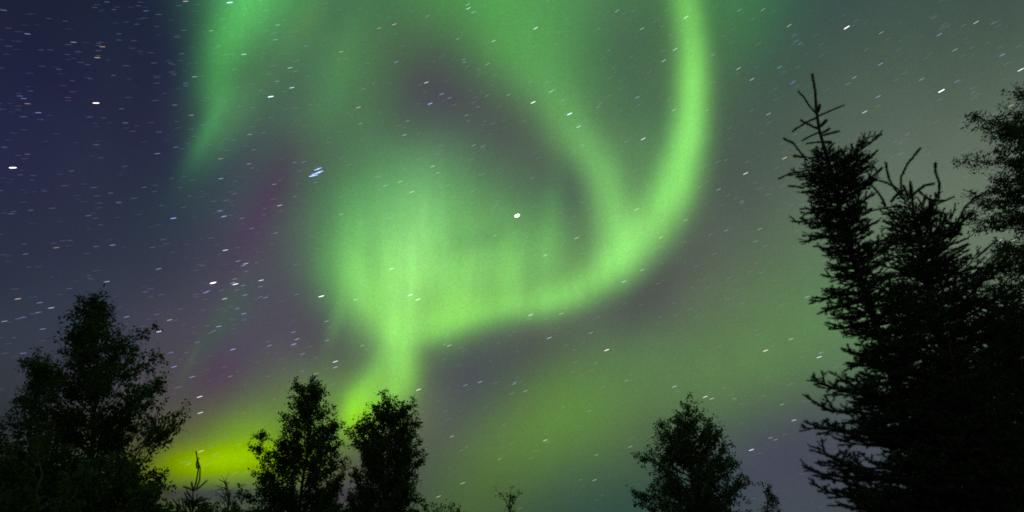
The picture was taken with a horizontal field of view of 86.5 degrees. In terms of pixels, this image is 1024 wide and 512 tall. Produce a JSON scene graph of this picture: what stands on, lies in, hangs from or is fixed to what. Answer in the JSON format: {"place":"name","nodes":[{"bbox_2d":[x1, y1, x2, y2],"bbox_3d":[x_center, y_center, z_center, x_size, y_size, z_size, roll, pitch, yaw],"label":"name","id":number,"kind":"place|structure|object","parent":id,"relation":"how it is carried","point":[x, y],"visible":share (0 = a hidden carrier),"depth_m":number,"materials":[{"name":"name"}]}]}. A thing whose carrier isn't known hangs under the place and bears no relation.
{"place":"outdoors","nodes":[
{"label":"outdoors","id":0,"kind":"place"},
{"bbox_2d":[0,0,1023,511],"label":"sky","id":1,"kind":"structure","parent":0,"point":[547,226],"materials":[{"name":"green"}]},
{"bbox_3d":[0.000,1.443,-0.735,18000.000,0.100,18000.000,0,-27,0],"label":"ground","id":2,"kind":"structure","parent":0,"visible":0},
{"bbox_2d":[0,344,85,511],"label":"birch tree","id":3,"kind":"object","parent":2,"relation":"on","point":[40,375],"visible":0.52,"depth_m":8.32,"materials":[{"name":"green plant"}]},
{"bbox_2d":[0,423,165,511],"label":"bush","id":4,"kind":"object","parent":2,"relation":"on","point":[22,497],"visible":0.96,"depth_m":7.35,"materials":[{"name":"green plant"}]},
{"bbox_2d":[26,284,191,510],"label":"birch tree","id":5,"kind":"object","parent":2,"relation":"on","point":[96,379],"visible":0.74,"depth_m":9.75,"materials":[{"name":"green plant"}]},
{"bbox_2d":[81,469,168,511],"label":"bush","id":6,"kind":"object","parent":2,"relation":"on","point":[149,505],"visible":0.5,"depth_m":8.11,"materials":[{"name":"green plant"}]},
{"bbox_2d":[173,451,212,511],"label":"spruce sapling","id":7,"kind":"object","parent":2,"relation":"on","point":[193,504],"visible":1,"depth_m":6.40,"materials":[{"name":"green plant"}]},
{"bbox_2d":[160,497,225,511],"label":"bush","id":8,"kind":"object","parent":2,"relation":"on","point":[171,506],"visible":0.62,"depth_m":13.58,"materials":[{"name":"green plant"}]},
{"bbox_2d":[215,476,246,511],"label":"leafy sapling","id":9,"kind":"object","parent":2,"relation":"on","point":[227,493],"visible":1,"depth_m":7.79,"materials":[{"name":"green plant"}]},
{"bbox_2d":[197,497,264,511],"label":"bush","id":10,"kind":"object","parent":2,"relation":"on","point":[234,503],"visible":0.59,"depth_m":13.79,"materials":[{"name":"green plant"}]},
{"bbox_2d":[241,501,310,511],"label":"bush","id":11,"kind":"object","parent":2,"relation":"on","point":[249,510],"visible":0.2,"depth_m":14.29,"materials":[{"name":"green plant"}]},
{"bbox_2d":[233,375,355,511],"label":"birch tree","id":12,"kind":"object","parent":2,"relation":"on","point":[295,462],"visible":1,"depth_m":13.00,"materials":[{"name":"green plant"}]},
{"bbox_2d":[325,491,380,511],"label":"bush","id":13,"kind":"object","parent":2,"relation":"on","point":[332,507],"visible":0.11,"depth_m":14.84,"materials":[{"name":"green plant"}]},
{"bbox_2d":[342,389,434,511],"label":"birch tree","id":14,"kind":"object","parent":2,"relation":"on","point":[378,463],"visible":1,"depth_m":13.52,"materials":[{"name":"green plant"}]},
{"bbox_2d":[425,501,446,511],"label":"leafy sapling","id":15,"kind":"object","parent":2,"relation":"on","point":[437,509],"visible":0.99,"depth_m":10.42,"materials":[{"name":"green plant"}]},
{"bbox_2d":[444,499,458,511],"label":"leafy sapling","id":16,"kind":"object","parent":2,"relation":"on","point":[451,507],"visible":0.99,"depth_m":10.43,"materials":[{"name":"green plant"}]},
{"bbox_2d":[493,485,522,511],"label":"leafy sapling","id":17,"kind":"object","parent":2,"relation":"on","point":[510,507],"visible":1,"depth_m":11.00,"materials":[{"name":"green plant"}]},
{"bbox_2d":[624,391,762,511],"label":"leafy tree","id":18,"kind":"object","parent":2,"relation":"on","point":[688,453],"visible":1,"depth_m":12.85,"materials":[{"name":"green plant"}]},
{"bbox_2d":[757,480,782,511],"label":"leafy sapling","id":19,"kind":"object","parent":2,"relation":"on","point":[767,492],"visible":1,"depth_m":10.04,"materials":[{"name":"green plant"}]},
{"bbox_2d":[777,73,1023,511],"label":"spruce tree","id":20,"kind":"object","parent":2,"relation":"on","point":[836,187],"visible":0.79,"depth_m":5.09,"materials":[{"name":"green plant"}]},
{"bbox_2d":[850,147,1023,511],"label":"spruce tree","id":21,"kind":"object","parent":2,"relation":"on","point":[953,315],"visible":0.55,"depth_m":5.95,"materials":[{"name":"green plant"}]},
{"bbox_2d":[864,330,1023,511],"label":"spruce tree","id":22,"kind":"object","parent":2,"relation":"on","point":[972,460],"visible":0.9,"depth_m":4.23,"materials":[{"name":"green plant"}]},
{"bbox_2d":[921,281,1023,497],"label":"spruce tree","id":23,"kind":"object","parent":2,"relation":"on","point":[1011,306],"visible":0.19,"depth_m":6.73,"materials":[{"name":"green plant"}]},
{"bbox_2d":[951,82,1023,357],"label":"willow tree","id":24,"kind":"object","parent":2,"relation":"on","point":[1011,193],"visible":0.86,"depth_m":9.13,"materials":[{"name":"green plant"}]}
]}

